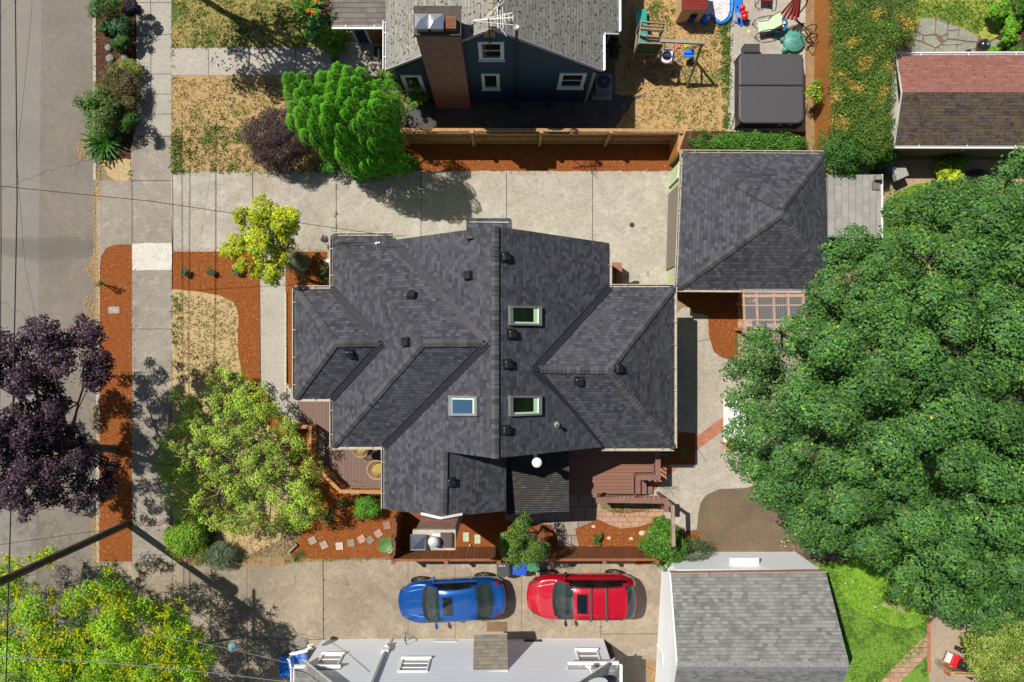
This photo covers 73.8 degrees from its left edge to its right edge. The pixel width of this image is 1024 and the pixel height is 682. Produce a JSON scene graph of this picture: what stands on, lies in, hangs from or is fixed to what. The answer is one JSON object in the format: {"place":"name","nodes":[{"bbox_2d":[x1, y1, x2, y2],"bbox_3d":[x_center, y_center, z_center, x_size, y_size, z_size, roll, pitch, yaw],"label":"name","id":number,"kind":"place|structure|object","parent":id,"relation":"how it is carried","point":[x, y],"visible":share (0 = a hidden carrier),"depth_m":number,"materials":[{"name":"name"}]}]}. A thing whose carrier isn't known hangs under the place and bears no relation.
{"place":"outdoors","nodes":[
{"label":"outdoors","id":0,"kind":"place"},
{"bbox_2d":[0,0,96,681],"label":"road","id":1,"kind":"structure","parent":0,"point":[54,127],"depth_m":29.95,"materials":[{"name":"asphalt"}]},
{"bbox_2d":[0,543,219,681],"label":"golden rain tree","id":2,"kind":"object","parent":1,"relation":"on","point":[44,670],"visible":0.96,"depth_m":25.05,"materials":[{"name":"green plant"}]},
{"bbox_2d":[101,159,130,180],"bbox_3d":[-17.372,-7.518,29.982,1.356,0.001,1.002,0,89,0],"label":"sand patch","id":3,"kind":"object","parent":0,"point":[117,170],"depth_m":29.98,"materials":[{"name":"sand"}]},
{"bbox_2d":[131,1,171,561],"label":"sidewalk","id":4,"kind":"structure","parent":0,"point":[151,158],"depth_m":29.88,"materials":[{"name":"concrete"}]},
{"bbox_2d":[132,243,171,269],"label":"sidewalk slab","id":5,"kind":"structure","parent":4,"relation":"on","point":[151,256],"depth_m":29.93,"materials":[{"name":"concrete"}]},
{"bbox_2d":[136,0,170,135],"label":"sidewalk slab","id":6,"kind":"structure","parent":4,"relation":"on","point":[153,111],"depth_m":30.05,"materials":[{"name":"concrete"}]},
{"bbox_2d":[172,289,297,561],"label":"lawn","id":7,"kind":"structure","parent":0,"point":[190,385],"depth_m":29.86,"materials":[{"name":"beige plant"}]},
{"bbox_2d":[161,516,210,561],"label":"shrub","id":8,"kind":"object","parent":7,"relation":"on","point":[182,533],"visible":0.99,"depth_m":28.81,"materials":[{"name":"green plant"}]},
{"bbox_2d":[201,539,239,570],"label":"lavender","id":9,"kind":"object","parent":7,"relation":"on","point":[225,554],"visible":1,"depth_m":29.16,"materials":[{"name":"green plant"}]},
{"bbox_2d":[152,363,329,538],"bbox_3d":[-11.407,4.609,27.865,7.580,3.990,7.411,0,89,0],"label":"shrubby tree","id":10,"kind":"object","parent":7,"relation":"on","point":[228,455],"visible":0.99,"depth_m":27.53,"materials":[{"name":"green plant"}]},
{"bbox_2d":[171,47,330,74],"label":"path","id":11,"kind":"structure","parent":0,"point":[255,61],"depth_m":30.09,"materials":[{"name":"concrete"}]},
{"bbox_2d":[172,0,349,48],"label":"lawn","id":12,"kind":"structure","parent":0,"point":[272,6],"depth_m":30.12,"materials":[{"name":"beige plant"}]},
{"bbox_2d":[260,253,305,423],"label":"path","id":13,"kind":"structure","parent":0,"point":[272,315],"depth_m":29.90,"materials":[{"name":"concrete"}]},
{"bbox_2d":[172,74,396,171],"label":"lawn","id":14,"kind":"structure","parent":0,"point":[199,92],"depth_m":30.06,"materials":[{"name":"beige plant"}]},
{"bbox_2d":[236,105,322,174],"bbox_3d":[-9.977,-8.707,28.959,3.274,2.245,3.240,44,89,0],"label":"purple bush","id":15,"kind":"object","parent":14,"relation":"on","point":[282,135],"visible":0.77,"depth_m":28.39,"materials":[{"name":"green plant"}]},
{"bbox_2d":[281,61,408,179],"bbox_3d":[-6.603,-8.880,26.751,5.076,6.680,4.713,0,89,0],"label":"conifer","id":16,"kind":"object","parent":14,"relation":"on","point":[332,118],"visible":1,"depth_m":25.20,"materials":[{"name":"green plant"}]},
{"bbox_2d":[318,140,422,185],"bbox_3d":[-6.115,-7.747,29.294,4.574,1.602,2.048,0,89,0],"label":"conifer shrub","id":17,"kind":"object","parent":14,"relation":"on","point":[408,167],"visible":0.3,"depth_m":29.08,"materials":[{"name":"green plant"}]},
{"bbox_2d":[97,559,661,681],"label":"driveway","id":18,"kind":"structure","parent":0,"point":[240,593],"depth_m":29.76,"materials":[{"name":"concrete"}]},
{"bbox_2d":[131,0,734,670],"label":"paving joints","id":19,"kind":"object","parent":18,"relation":"on","point":[171,372],"visible":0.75,"depth_m":29.98,"materials":[{"name":"grey"}]},
{"bbox_2d":[398,572,506,629],"bbox_3d":[-2.534,11.091,29.102,4.654,1.512,2.238,0,89,0],"label":"car","id":20,"kind":"object","parent":18,"relation":"on","point":[475,597],"visible":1,"depth_m":28.75,"materials":[{"name":"blue paint"}]},
{"bbox_2d":[290,633,622,681],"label":"house","id":21,"kind":"structure","parent":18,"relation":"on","point":[490,657],"depth_m":27.35,"materials":[{"name":"paint"}]},
{"bbox_2d":[398,656,431,671],"bbox_3d":[-3.891,12.919,27.278,1.227,1.146,0.125,0,89,0],"label":"window","id":22,"kind":"structure","parent":21,"relation":"in","point":[408,663],"depth_m":27.33,"materials":[{"name":"white paint"}]},
{"bbox_2d":[527,569,638,626],"bbox_3d":[3.025,10.903,29.012,4.806,1.772,2.322,0,89,0],"label":"car","id":23,"kind":"object","parent":18,"relation":"on","point":[609,594],"visible":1,"depth_m":28.51,"materials":[{"name":"red paint"}]},
{"bbox_2d":[614,638,656,681],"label":"concrete pad","id":24,"kind":"object","parent":18,"relation":"on","point":[631,659],"visible":0.5,"depth_m":29.81,"materials":[{"name":"concrete"}]},
{"bbox_2d":[171,171,669,285],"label":"driveway","id":25,"kind":"structure","parent":0,"point":[402,207],"depth_m":30.05,"materials":[{"name":"concrete"}]},
{"bbox_2d":[505,494,597,545],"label":"patio","id":26,"kind":"structure","parent":0,"point":[582,511],"depth_m":29.87,"materials":[{"name":"concrete"}]},
{"bbox_2d":[506,451,568,514],"bbox_3d":[1.021,5.625,28.370,2.498,3.116,2.628,0,89,0],"label":"patio cover","id":27,"kind":"object","parent":26,"relation":"on","point":[542,488],"visible":0.97,"depth_m":27.01,"materials":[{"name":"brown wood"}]},
{"bbox_2d":[97,0,1023,562],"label":"ground","id":28,"kind":"structure","parent":0,"point":[103,176],"depth_m":30.05,"materials":[{"name":"soil"}]},
{"bbox_2d":[93,7,99,671],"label":"kerb","id":29,"kind":"structure","parent":28,"relation":"on","point":[98,239],"depth_m":29.91,"materials":[{"name":"concrete"}]},
{"bbox_2d":[97,181,130,259],"bbox_3d":[-17.458,-5.191,29.949,1.532,0.001,3.720,0,89,0],"label":"driveway apron","id":30,"kind":"object","parent":28,"relation":"on","point":[115,221],"visible":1,"depth_m":29.95,"materials":[{"name":"concrete"}]},
{"bbox_2d":[99,245,131,560],"bbox_3d":[-17.305,2.680,29.826,1.518,0.001,13.828,0,89,0],"label":"mulch bed","id":31,"kind":"object","parent":28,"relation":"on","point":[114,426],"visible":0.81,"depth_m":29.83,"materials":[{"name":"brown wood"}]},
{"bbox_2d":[0,312,121,523],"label":"purple tree","id":32,"kind":"object","parent":31,"relation":"on","point":[29,431],"visible":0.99,"depth_m":23.50,"materials":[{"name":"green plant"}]},
{"bbox_2d":[0,520,130,585],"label":"utility pole","id":33,"kind":"object","parent":31,"relation":"on","point":[44,561],"visible":1,"depth_m":25.28,"materials":[{"name":"brown wood"}]},
{"bbox_2d":[5,0,17,681],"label":"wire","id":34,"kind":"object","parent":33,"relation":"attached to","point":[14,324],"visible":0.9,"depth_m":22.91,"materials":[{"name":"black"}]},
{"bbox_2d":[96,0,135,164],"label":"planting strip","id":35,"kind":"object","parent":28,"relation":"on","point":[103,40],"visible":0.29,"depth_m":30.06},
{"bbox_2d":[79,83,127,139],"bbox_3d":[-17.558,-9.847,29.181,2.020,1.732,2.400,0,89,0],"label":"shrub","id":36,"kind":"object","parent":35,"relation":"on","point":[96,114],"visible":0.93,"depth_m":28.80,"materials":[{"name":"green plant"}]},
{"bbox_2d":[78,118,130,164],"bbox_3d":[-17.771,-8.768,29.744,2.116,0.733,2.178,0,89,0],"label":"strappy plant","id":37,"kind":"object","parent":35,"relation":"on","point":[100,146],"visible":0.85,"depth_m":29.74,"materials":[{"name":"green plant"}]},
{"bbox_2d":[87,0,126,20],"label":"shrub","id":38,"kind":"object","parent":35,"relation":"on","point":[101,5],"visible":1,"depth_m":28.65,"materials":[{"name":"green plant"}]},
{"bbox_2d":[93,62,143,115],"bbox_3d":[-17.113,-10.911,29.438,2.385,1.261,2.465,0,89,0],"label":"heather","id":39,"kind":"object","parent":35,"relation":"on","point":[113,81],"visible":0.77,"depth_m":29.15,"materials":[{"name":"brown plant"}]},
{"bbox_2d":[105,12,134,36],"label":"shrub","id":40,"kind":"object","parent":35,"relation":"on","point":[118,23],"visible":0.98,"depth_m":29.15,"materials":[{"name":"green plant"}]},
{"bbox_2d":[19,25,324,593],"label":"fallen leaves","id":41,"kind":"object","parent":28,"relation":"on","point":[94,279],"visible":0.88,"depth_m":29.89,"materials":[{"name":"brown plant"}]},
{"bbox_2d":[173,252,326,384],"bbox_3d":[-11.436,-1.003,29.925,6.894,0.001,5.860,0,89,0],"label":"mulch bed","id":42,"kind":"object","parent":28,"relation":"on","point":[243,294],"visible":0.65,"depth_m":29.94,"materials":[{"name":"brown wood"}]},
{"bbox_2d":[218,193,310,287],"bbox_3d":[-9.666,-3.942,27.326,3.154,5.344,3.281,27,89,0],"label":"young tree","id":43,"kind":"object","parent":42,"relation":"on","point":[256,233],"visible":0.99,"depth_m":25.76,"materials":[{"name":"yellow plant"}]},
{"bbox_2d":[221,557,312,567],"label":"grass verge","id":44,"kind":"object","parent":28,"relation":"on","point":[239,562],"depth_m":29.76,"materials":[{"name":"beige plant"}]},
{"bbox_2d":[287,293,291,388],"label":"mulch bed","id":45,"kind":"object","parent":28,"relation":"on","point":[289,317],"visible":0.33,"depth_m":29.92,"materials":[{"name":"brown wood"}]},
{"bbox_2d":[245,385,396,558],"bbox_3d":[-7.967,5.574,29.843,5.345,0.001,8.945,-15,89,-1],"label":"mulch bed","id":46,"kind":"object","parent":28,"relation":"on","point":[348,525],"visible":0.46,"depth_m":29.82,"materials":[{"name":"brown wood"}]},
{"bbox_2d":[351,494,383,519],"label":"shrub","id":47,"kind":"object","parent":46,"relation":"on","point":[367,508],"visible":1,"depth_m":29.05,"materials":[{"name":"green plant"}]},
{"bbox_2d":[303,0,346,46],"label":"planting strip","id":48,"kind":"object","parent":28,"relation":"on","point":[326,5],"depth_m":30.15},
{"bbox_2d":[302,11,330,48],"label":"shrub","id":49,"kind":"object","parent":48,"relation":"on","point":[316,23],"visible":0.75,"depth_m":29.09,"materials":[{"name":"green plant"}]},
{"bbox_2d":[317,22,350,59],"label":"shrub","id":50,"kind":"object","parent":48,"relation":"on","point":[331,38],"visible":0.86,"depth_m":29.02,"materials":[{"name":"green plant"}]},
{"bbox_2d":[299,402,380,493],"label":"deck","id":51,"kind":"structure","parent":28,"relation":"on","point":[348,468],"depth_m":29.33,"materials":[{"name":"beige wood"}]},
{"bbox_2d":[167,0,720,561],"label":"grass","id":52,"kind":"structure","parent":28,"relation":"on","point":[643,112],"depth_m":30.04,"materials":[{"name":"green plant"}]},
{"bbox_2d":[329,0,620,109],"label":"house","id":53,"kind":"structure","parent":28,"relation":"on","point":[547,51],"depth_m":26.31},
{"bbox_2d":[477,41,504,61],"bbox_3d":[-0.760,-10.611,25.018,1.002,1.507,0.125,0,89,0],"label":"window","id":54,"kind":"structure","parent":53,"relation":"in","point":[497,47],"depth_m":25.09,"materials":[{"name":"grey"}]},
{"bbox_2d":[556,73,586,89],"bbox_3d":[2.428,-10.570,27.777,1.128,1.538,0.125,0,89,0],"label":"window","id":55,"kind":"structure","parent":53,"relation":"in","point":[567,81],"depth_m":27.88,"materials":[{"name":"grey"}]},
{"bbox_2d":[292,218,676,549],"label":"house","id":56,"kind":"structure","parent":28,"relation":"on","point":[447,373],"depth_m":25.25,"materials":[{"name":"grey"}]},
{"bbox_2d":[407,94,644,131],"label":"paved walkway","id":57,"kind":"structure","parent":28,"relation":"on","point":[589,113],"depth_m":30.15,"materials":[{"name":"concrete"}]},
{"bbox_2d":[591,73,611,99],"bbox_3d":[3.952,-11.105,29.748,0.891,0.890,0.885,0,89,0],"label":"air conditioner","id":58,"kind":"object","parent":57,"relation":"on","point":[601,88],"visible":1,"depth_m":29.35,"materials":[{"name":"paint"}]},
{"bbox_2d":[400,510,661,548],"bbox_3d":[0.741,8.260,29.867,11.932,0.001,1.741,0,89,0],"label":"mulch bed","id":59,"kind":"object","parent":28,"relation":"on","point":[490,527],"visible":0.4,"depth_m":29.86,"materials":[{"name":"brown wood"}]},
{"bbox_2d":[496,510,550,571],"bbox_3d":[0.400,8.081,27.912,1.931,3.951,2.196,-34,90,-1],"label":"tree","id":60,"kind":"object","parent":59,"relation":"on","point":[522,542],"visible":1,"depth_m":26.70,"materials":[{"name":"green plant"}]},
{"bbox_2d":[391,546,658,564],"bbox_3d":[0.537,9.034,28.876,10.954,1.998,0.205,0,89,0],"label":"fence","id":61,"kind":"object","parent":59,"relation":"on","point":[603,554],"visible":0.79,"depth_m":28.66,"materials":[{"name":"wood"}]},
{"bbox_2d":[597,503,664,527],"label":"paver path","id":62,"kind":"structure","parent":59,"relation":"on","point":[638,519],"depth_m":29.89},
{"bbox_2d":[403,142,672,170],"bbox_3d":[1.157,-8.139,30.105,11.953,0.001,1.345,0,89,0],"label":"mulch bed","id":63,"kind":"object","parent":28,"relation":"on","point":[503,157],"visible":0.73,"depth_m":30.11,"materials":[{"name":"brown wood"}]},
{"bbox_2d":[400,128,682,146],"bbox_3d":[1.212,-8.688,29.166,11.712,1.948,0.220,0,89,0],"label":"fence","id":64,"kind":"object","parent":63,"relation":"on","point":[603,136],"visible":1,"depth_m":28.98,"materials":[{"name":"brown wood"}]},
{"bbox_2d":[635,529,700,564],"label":"mulch bed","id":65,"kind":"object","parent":28,"relation":"on","point":[692,534],"visible":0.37,"depth_m":29.90,"materials":[{"name":"brown wood"}]},
{"bbox_2d":[635,519,688,571],"bbox_3d":[6.485,8.686,28.919,2.156,2.027,2.062,33,89,0],"label":"shrub","id":66,"kind":"object","parent":65,"relation":"on","point":[656,543],"visible":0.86,"depth_m":28.33,"materials":[{"name":"green plant"}]},
{"bbox_2d":[679,533,713,561],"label":"shrub","id":67,"kind":"object","parent":65,"relation":"on","point":[696,544],"visible":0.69,"depth_m":28.68,"materials":[{"name":"green plant"}]},
{"bbox_2d":[677,293,737,358],"bbox_3d":[8.722,-0.673,30.041,3.090,0.001,2.929,0,89,0],"label":"mulch bed","id":68,"kind":"object","parent":28,"relation":"on","point":[715,306],"visible":0.79,"depth_m":30.05,"materials":[{"name":"brown wood"}]},
{"bbox_2d":[677,131,805,158],"bbox_3d":[10.132,-8.670,30.188,5.769,0.001,1.255,0,89,0],"label":"planting strip","id":69,"kind":"object","parent":28,"relation":"on","point":[684,146],"visible":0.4,"depth_m":30.18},
{"bbox_2d":[707,129,808,149],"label":"ivy","id":70,"kind":"object","parent":69,"relation":"on","point":[769,141],"visible":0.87,"depth_m":29.32,"materials":[{"name":"green plant"}]},
{"bbox_2d":[666,150,827,292],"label":"garage","id":71,"kind":"structure","parent":28,"relation":"on","point":[738,220],"depth_m":26.99,"materials":[{"name":"grey"}]},
{"bbox_2d":[666,185,677,269],"bbox_3d":[6.894,-4.820,29.045,0.100,2.150,3.370,2,89,0],"label":"garage door","id":72,"kind":"structure","parent":71,"relation":"in","point":[673,195],"depth_m":29.22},
{"bbox_2d":[655,552,849,681],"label":"garage","id":73,"kind":"structure","parent":28,"relation":"on","point":[747,616],"depth_m":26.46,"materials":[{"name":"grey"}]},
{"bbox_2d":[734,289,804,330],"bbox_3d":[10.559,-1.256,28.772,2.595,2.640,1.664,0,89,0],"label":"pergola","id":74,"kind":"object","parent":28,"relation":"on","point":[773,295],"visible":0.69,"depth_m":27.53,"materials":[{"name":"orange wood"}]},
{"bbox_2d":[689,488,849,562],"bbox_3d":[10.778,8.088,29.930,8.169,0.001,3.279,0,89,0],"label":"dirt bed","id":75,"kind":"object","parent":28,"relation":"on","point":[733,520],"visible":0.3,"depth_m":29.93,"materials":[{"name":"soil"}]},
{"bbox_2d":[738,293,809,362],"bbox_3d":[11.540,-0.596,30.056,3.196,0.001,3.085,0,89,0],"label":"paver strip","id":76,"kind":"object","parent":28,"relation":"on","point":[765,312],"visible":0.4,"depth_m":30.07,"materials":[{"name":"concrete"}]},
{"bbox_2d":[805,0,814,149],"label":"soil strip","id":77,"kind":"object","parent":28,"relation":"on","point":[809,103],"visible":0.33,"depth_m":30.26,"materials":[{"name":"brown soil"}]},
{"bbox_2d":[814,0,839,151],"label":"fence","id":78,"kind":"object","parent":77,"relation":"on","point":[823,42],"visible":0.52,"depth_m":29.37,"materials":[{"name":"wood"}]},
{"bbox_2d":[812,125,870,179],"bbox_3d":[13.933,-7.810,28.597,2.773,3.254,2.866,15,89,0],"label":"yew shrub","id":79,"kind":"object","parent":28,"relation":"on","point":[841,154],"visible":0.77,"depth_m":27.56,"materials":[{"name":"green plant"}]},
{"bbox_2d":[825,174,882,243],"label":"deck","id":80,"kind":"structure","parent":28,"relation":"on","point":[851,207],"depth_m":27.98,"materials":[{"name":"wood"}]},
{"bbox_2d":[825,0,921,156],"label":"lawn","id":81,"kind":"structure","parent":28,"relation":"on","point":[873,49],"depth_m":27.38,"materials":[{"name":"green plant"}]},
{"bbox_2d":[850,131,898,169],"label":"yew shrub","id":82,"kind":"object","parent":28,"relation":"on","point":[869,155],"visible":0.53,"depth_m":27.90,"materials":[{"name":"green plant"}]},
{"bbox_2d":[830,0,993,681],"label":"grass","id":83,"kind":"structure","parent":28,"relation":"on","point":[963,12],"depth_m":29.88,"materials":[{"name":"green plant"}]},
{"bbox_2d":[990,0,1023,51],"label":"planting strip","id":84,"kind":"object","parent":28,"relation":"on","point":[1020,33],"visible":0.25,"depth_m":30.34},
{"bbox_2d":[998,9,1021,47],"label":"shrub","id":85,"kind":"object","parent":84,"relation":"on","point":[1012,25],"visible":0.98,"depth_m":29.26,"materials":[{"name":"green plant"}]},
{"bbox_2d":[614,0,733,143],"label":"lawn","id":86,"kind":"structure","parent":0,"point":[625,49],"depth_m":30.22,"materials":[{"name":"beige plant"}]},
{"bbox_2d":[628,8,704,87],"bbox_3d":[6.621,-12.944,29.068,3.370,2.371,2.555,20,89,0],"label":"swing set","id":87,"kind":"object","parent":86,"relation":"on","point":[645,43],"visible":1,"depth_m":28.96,"materials":[{"name":"brown wood"}]},
{"bbox_2d":[675,0,707,22],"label":"playhouse","id":88,"kind":"object","parent":86,"relation":"on","point":[689,11],"visible":1,"depth_m":29.31,"materials":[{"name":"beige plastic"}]},
{"bbox_2d":[700,0,733,25],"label":"paddling pool","id":89,"kind":"structure","parent":86,"relation":"on","point":[718,11],"depth_m":30.15,"materials":[{"name":"blue"}]},
{"bbox_2d":[620,308,809,530],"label":"patio","id":90,"kind":"structure","parent":0,"point":[699,482],"depth_m":29.99,"materials":[{"name":"concrete"}]},
{"bbox_2d":[569,448,668,511],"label":"deck","id":91,"kind":"structure","parent":90,"relation":"on","point":[594,471],"depth_m":29.25,"materials":[{"name":"paint"}]},
{"bbox_2d":[661,320,694,464],"bbox_3d":[7.253,2.258,29.989,1.609,0.001,6.366,0,89,0],"label":"mulch bed","id":92,"kind":"object","parent":90,"relation":"on","point":[685,439],"visible":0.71,"depth_m":29.95,"materials":[{"name":"brown wood"}]},
{"bbox_2d":[728,0,805,131],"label":"patio","id":93,"kind":"structure","parent":0,"point":[741,36],"depth_m":30.25,"materials":[{"name":"concrete"}]},
{"bbox_2d":[729,54,805,128],"bbox_3d":[11.137,-10.859,29.760,3.063,0.954,3.023,0,89,0],"label":"hot tub","id":94,"kind":"object","parent":93,"relation":"on","point":[768,90],"visible":1,"depth_m":29.29,"materials":[{"name":"grey"}]},
{"bbox_2d":[780,29,804,52],"bbox_3d":[12.367,-13.250,30.100,1.066,0.360,1.041,0,89,0],"label":"turtle sandbox","id":95,"kind":"object","parent":93,"relation":"on","point":[792,40],"visible":1,"depth_m":30.00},
{"bbox_2d":[748,320,817,372],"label":"patio","id":96,"kind":"structure","parent":0,"point":[769,324],"depth_m":30.05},
{"bbox_2d":[880,635,926,681],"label":"brick path","id":97,"kind":"structure","parent":0,"point":[899,674],"depth_m":29.89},
{"bbox_2d":[811,513,1021,681],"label":"lawn","id":98,"kind":"structure","parent":0,"point":[918,673],"depth_m":29.91,"materials":[{"name":"green plant"}]},
{"bbox_2d":[821,566,851,651],"bbox_3d":[14.150,11.680,29.711,0.976,0.466,3.867,-17,89,-1],"label":"groundcover","id":99,"kind":"object","parent":98,"relation":"on","point":[839,609],"visible":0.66,"depth_m":29.63,"materials":[{"name":"green plant"}]},
{"bbox_2d":[823,555,928,627],"bbox_3d":[15.766,11.106,29.925,5.056,0.001,2.063,39,89,0],"label":"lawn patch","id":100,"kind":"object","parent":98,"relation":"on","point":[858,567],"visible":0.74,"depth_m":29.93,"materials":[{"name":"green plant"}]},
{"bbox_2d":[824,159,1023,202],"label":"patio","id":101,"kind":"structure","parent":0,"point":[919,171],"depth_m":30.22,"materials":[{"name":"concrete"}]},
{"bbox_2d":[934,158,965,187],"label":"hosta","id":102,"kind":"object","parent":101,"relation":"on","point":[946,171],"visible":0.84,"depth_m":29.63,"materials":[{"name":"yellow plant"}]},
{"bbox_2d":[904,17,980,51],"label":"patio","id":103,"kind":"structure","parent":0,"point":[938,37],"depth_m":30.31,"materials":[{"name":"stone"}]},
{"bbox_2d":[911,17,1002,51],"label":"flagstones","id":104,"kind":"object","parent":103,"relation":"on","point":[927,24],"visible":0.77,"depth_m":30.29,"materials":[{"name":"stone"}]},
{"bbox_2d":[876,51,1023,157],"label":"garage","id":105,"kind":"structure","parent":0,"point":[957,104],"depth_m":27.88,"materials":[{"name":"red"}]},
{"bbox_2d":[882,182,1023,499],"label":"lawn","id":106,"kind":"structure","parent":0,"point":[908,292],"depth_m":30.14,"materials":[{"name":"green plant"}]},
{"bbox_2d":[719,142,1023,637],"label":"maple tree","id":107,"kind":"object","parent":106,"relation":"on","point":[971,384],"visible":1,"depth_m":20.23,"materials":[{"name":"green plant"}]},
{"bbox_2d":[910,0,1001,40],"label":"lawn","id":108,"kind":"structure","parent":0,"point":[990,30],"depth_m":30.34,"materials":[{"name":"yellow plant"}]},
{"bbox_2d":[986,0,1010,23],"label":"shrub","id":109,"kind":"object","parent":108,"relation":"on","point":[998,12],"visible":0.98,"depth_m":29.50,"materials":[{"name":"green plant"}]},
{"bbox_2d":[929,600,1023,681],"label":"patio","id":110,"kind":"structure","parent":0,"point":[944,638],"depth_m":29.91,"materials":[{"name":"beige concrete"}]},
{"bbox_2d":[961,617,1023,681],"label":"shrub","id":111,"kind":"object","parent":110,"relation":"on","point":[982,659],"visible":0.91,"depth_m":27.96,"materials":[{"name":"green plant"}]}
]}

